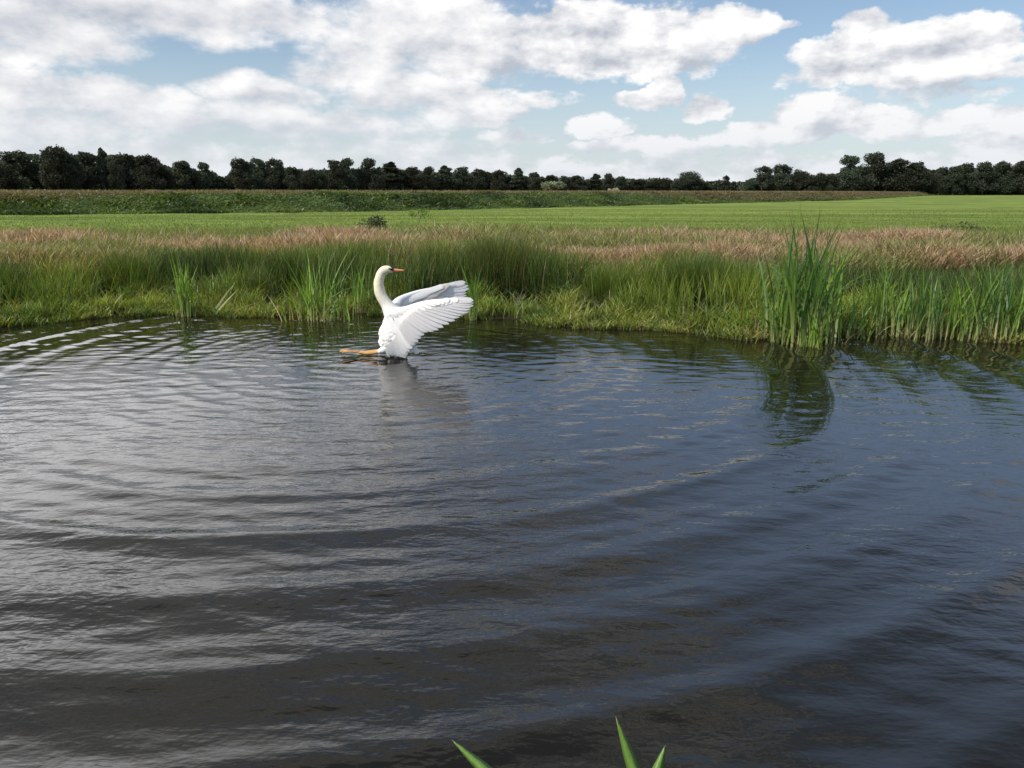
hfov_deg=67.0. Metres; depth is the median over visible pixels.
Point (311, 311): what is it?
reed clump
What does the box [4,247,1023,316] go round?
bank grass
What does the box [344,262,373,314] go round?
reed clump
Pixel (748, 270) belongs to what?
rush tussock
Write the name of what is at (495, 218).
meadow grass
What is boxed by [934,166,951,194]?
tree
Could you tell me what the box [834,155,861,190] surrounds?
tree
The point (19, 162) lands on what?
tree
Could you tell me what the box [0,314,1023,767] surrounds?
water
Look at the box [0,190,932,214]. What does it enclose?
dyke herbs
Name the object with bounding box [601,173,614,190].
tree
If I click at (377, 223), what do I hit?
shrub
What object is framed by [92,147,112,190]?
pine tree
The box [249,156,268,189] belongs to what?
tree
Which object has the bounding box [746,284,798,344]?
reed clump
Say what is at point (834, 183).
tree
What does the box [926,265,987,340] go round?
reed clump
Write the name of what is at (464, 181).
tree
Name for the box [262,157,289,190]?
tree
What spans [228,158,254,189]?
tree
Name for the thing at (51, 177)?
tree
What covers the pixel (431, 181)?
tree
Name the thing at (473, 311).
reed clump
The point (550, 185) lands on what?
shrub
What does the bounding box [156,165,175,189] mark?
tree
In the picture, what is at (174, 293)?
reed clump
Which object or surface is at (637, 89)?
sky
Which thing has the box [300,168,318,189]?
tree
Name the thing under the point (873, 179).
tree
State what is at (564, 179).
tree
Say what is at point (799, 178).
tree
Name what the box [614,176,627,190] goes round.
tree
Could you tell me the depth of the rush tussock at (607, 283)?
12.55 m
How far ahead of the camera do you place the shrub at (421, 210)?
39.11 m
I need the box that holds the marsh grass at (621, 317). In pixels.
[0,273,1023,344]
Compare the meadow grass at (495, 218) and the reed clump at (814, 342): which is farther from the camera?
the meadow grass at (495, 218)
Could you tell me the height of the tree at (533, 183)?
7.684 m
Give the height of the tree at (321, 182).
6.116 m
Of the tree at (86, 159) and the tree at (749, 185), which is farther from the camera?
the tree at (749, 185)
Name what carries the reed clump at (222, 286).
on the ground at (935, 202)
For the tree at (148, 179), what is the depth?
171.02 m
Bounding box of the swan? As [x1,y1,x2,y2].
[340,266,473,357]
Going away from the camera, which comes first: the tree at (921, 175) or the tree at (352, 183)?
the tree at (352, 183)
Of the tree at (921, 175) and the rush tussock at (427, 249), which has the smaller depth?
the rush tussock at (427, 249)
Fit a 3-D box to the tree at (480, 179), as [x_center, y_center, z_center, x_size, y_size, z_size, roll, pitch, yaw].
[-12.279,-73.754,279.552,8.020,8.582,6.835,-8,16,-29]
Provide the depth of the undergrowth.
278.26 m
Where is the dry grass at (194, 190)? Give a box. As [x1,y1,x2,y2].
[0,189,920,193]
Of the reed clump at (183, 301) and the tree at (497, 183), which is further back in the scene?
the tree at (497, 183)
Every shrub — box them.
[356,215,388,229]
[407,207,430,218]
[540,181,566,190]
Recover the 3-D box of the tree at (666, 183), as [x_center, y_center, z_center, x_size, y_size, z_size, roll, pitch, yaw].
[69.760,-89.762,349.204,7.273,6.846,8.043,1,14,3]
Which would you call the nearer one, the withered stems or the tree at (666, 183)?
the withered stems
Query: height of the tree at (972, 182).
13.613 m
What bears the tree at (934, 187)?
on the ground at (935, 202)
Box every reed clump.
[149,248,201,316]
[163,270,182,296]
[202,270,251,296]
[270,248,386,323]
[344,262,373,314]
[459,263,512,320]
[717,204,913,346]
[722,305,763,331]
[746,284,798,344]
[786,306,832,348]
[829,289,881,340]
[840,254,915,337]
[881,259,976,340]
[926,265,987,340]
[928,250,1023,342]
[989,268,1023,343]
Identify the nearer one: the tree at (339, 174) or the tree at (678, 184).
the tree at (339, 174)
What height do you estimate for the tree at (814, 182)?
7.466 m
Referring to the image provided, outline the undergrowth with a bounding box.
[0,153,1023,194]
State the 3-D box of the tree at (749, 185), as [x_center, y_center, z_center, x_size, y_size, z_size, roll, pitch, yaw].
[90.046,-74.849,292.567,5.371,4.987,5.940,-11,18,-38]
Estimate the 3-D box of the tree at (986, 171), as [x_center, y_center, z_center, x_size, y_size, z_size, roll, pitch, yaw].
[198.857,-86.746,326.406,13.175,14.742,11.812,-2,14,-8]
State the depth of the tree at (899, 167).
304.50 m
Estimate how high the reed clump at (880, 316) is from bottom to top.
1.263 m
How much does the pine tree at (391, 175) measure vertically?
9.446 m
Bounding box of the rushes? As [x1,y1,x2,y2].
[0,222,1023,325]
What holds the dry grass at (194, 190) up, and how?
on the ground at (935, 202)
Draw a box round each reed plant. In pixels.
[452,740,491,767]
[616,717,665,767]
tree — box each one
[0,150,46,189]
[0,165,14,189]
[37,144,78,189]
[64,155,86,190]
[75,151,101,190]
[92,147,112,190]
[106,161,126,190]
[111,152,145,190]
[128,153,166,190]
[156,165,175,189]
[172,160,198,190]
[194,162,212,190]
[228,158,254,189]
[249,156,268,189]
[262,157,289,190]
[282,166,302,190]
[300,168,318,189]
[314,170,328,189]
[321,159,348,190]
[340,157,360,189]
[356,158,385,190]
[380,161,403,189]
[401,165,426,190]
[419,166,439,190]
[434,165,456,189]
[452,166,476,190]
[471,168,489,189]
[490,169,511,190]
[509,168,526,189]
[525,172,541,190]
[541,174,559,190]
[558,176,570,190]
[569,175,586,190]
[587,173,606,189]
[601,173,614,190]
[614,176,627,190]
[629,179,643,190]
[644,179,660,190]
[659,177,672,190]
[670,176,687,190]
[677,171,703,190]
[699,182,713,190]
[720,175,730,190]
[741,179,756,190]
[754,165,774,190]
[771,163,793,190]
[791,169,810,190]
[805,172,826,190]
[819,173,841,190]
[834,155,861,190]
[852,151,896,190]
[879,158,919,191]
[903,160,932,191]
[925,169,941,193]
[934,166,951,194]
[944,165,966,194]
[960,161,980,194]
[971,161,998,194]
[991,160,1018,194]
[1005,161,1023,194]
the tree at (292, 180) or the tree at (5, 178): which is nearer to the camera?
the tree at (5, 178)
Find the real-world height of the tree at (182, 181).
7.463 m
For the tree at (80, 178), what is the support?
on the ground at (935, 202)
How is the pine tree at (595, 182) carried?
on the ground at (935, 202)
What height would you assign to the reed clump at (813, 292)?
1.949 m
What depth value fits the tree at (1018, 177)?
329.76 m
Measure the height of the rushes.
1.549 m
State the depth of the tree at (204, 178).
185.73 m
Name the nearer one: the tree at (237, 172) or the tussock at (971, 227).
the tussock at (971, 227)
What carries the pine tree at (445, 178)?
on the ground at (935, 202)
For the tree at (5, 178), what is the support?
on the ground at (935, 202)
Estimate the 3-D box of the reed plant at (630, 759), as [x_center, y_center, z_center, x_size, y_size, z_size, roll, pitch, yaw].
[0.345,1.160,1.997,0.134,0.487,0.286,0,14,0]
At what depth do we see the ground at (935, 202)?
48.33 m
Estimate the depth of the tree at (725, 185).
328.44 m
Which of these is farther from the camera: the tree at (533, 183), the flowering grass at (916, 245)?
the tree at (533, 183)
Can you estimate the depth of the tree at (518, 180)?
297.47 m
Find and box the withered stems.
[199,283,758,314]
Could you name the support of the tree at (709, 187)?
on the ground at (935, 202)
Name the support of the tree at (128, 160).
on the ground at (935, 202)
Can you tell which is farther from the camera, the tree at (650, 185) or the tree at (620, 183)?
the tree at (650, 185)
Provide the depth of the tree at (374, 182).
230.29 m
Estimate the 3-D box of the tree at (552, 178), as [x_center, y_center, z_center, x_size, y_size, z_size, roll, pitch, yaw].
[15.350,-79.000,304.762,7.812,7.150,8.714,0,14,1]
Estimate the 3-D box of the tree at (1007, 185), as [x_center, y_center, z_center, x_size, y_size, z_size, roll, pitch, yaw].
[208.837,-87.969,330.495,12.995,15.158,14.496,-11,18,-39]
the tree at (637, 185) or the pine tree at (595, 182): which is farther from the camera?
the tree at (637, 185)
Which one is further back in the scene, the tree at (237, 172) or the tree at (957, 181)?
the tree at (957, 181)
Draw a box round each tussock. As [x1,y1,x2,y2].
[0,258,40,309]
[75,245,178,297]
[253,245,323,292]
[401,236,473,283]
[444,228,553,302]
[574,261,648,306]
[643,246,737,308]
[708,254,784,300]
[924,221,988,231]
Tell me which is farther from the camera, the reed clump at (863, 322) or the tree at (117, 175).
the tree at (117, 175)
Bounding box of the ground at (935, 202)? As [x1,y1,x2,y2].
[0,192,1023,339]
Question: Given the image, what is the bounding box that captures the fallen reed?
[213,284,257,313]
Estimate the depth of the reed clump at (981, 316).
10.07 m
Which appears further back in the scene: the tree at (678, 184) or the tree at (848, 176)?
the tree at (678, 184)
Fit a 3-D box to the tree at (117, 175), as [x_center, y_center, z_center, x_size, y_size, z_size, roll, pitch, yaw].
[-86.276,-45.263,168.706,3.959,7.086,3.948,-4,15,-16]
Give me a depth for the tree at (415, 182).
246.63 m
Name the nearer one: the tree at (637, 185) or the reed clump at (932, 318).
the reed clump at (932, 318)
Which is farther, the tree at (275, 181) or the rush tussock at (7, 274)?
the tree at (275, 181)
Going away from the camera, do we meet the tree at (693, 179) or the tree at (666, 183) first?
the tree at (693, 179)
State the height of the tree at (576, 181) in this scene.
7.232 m
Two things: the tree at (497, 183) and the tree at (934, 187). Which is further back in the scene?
the tree at (934, 187)
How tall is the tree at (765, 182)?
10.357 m
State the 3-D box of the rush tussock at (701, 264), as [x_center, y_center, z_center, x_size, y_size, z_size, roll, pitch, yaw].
[2.808,-1.705,12.148,1.511,1.061,1.379,0,14,0]
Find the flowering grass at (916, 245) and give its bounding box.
[0,219,1023,298]
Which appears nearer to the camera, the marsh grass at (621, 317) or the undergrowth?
the marsh grass at (621, 317)
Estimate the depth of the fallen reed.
12.18 m
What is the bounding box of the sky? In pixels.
[0,0,1023,189]
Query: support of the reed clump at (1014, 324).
on the ground at (935, 202)
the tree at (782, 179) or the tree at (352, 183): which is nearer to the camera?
the tree at (352, 183)
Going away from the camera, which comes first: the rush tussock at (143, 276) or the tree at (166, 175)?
the rush tussock at (143, 276)
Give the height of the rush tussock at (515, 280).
1.247 m
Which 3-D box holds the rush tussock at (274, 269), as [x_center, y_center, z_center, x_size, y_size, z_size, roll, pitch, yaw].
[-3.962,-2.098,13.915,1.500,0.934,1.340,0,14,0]
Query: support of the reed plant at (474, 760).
on the ground at (935, 202)
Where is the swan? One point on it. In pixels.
(410, 319)
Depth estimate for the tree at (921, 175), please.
307.25 m
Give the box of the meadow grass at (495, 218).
[0,208,1023,238]

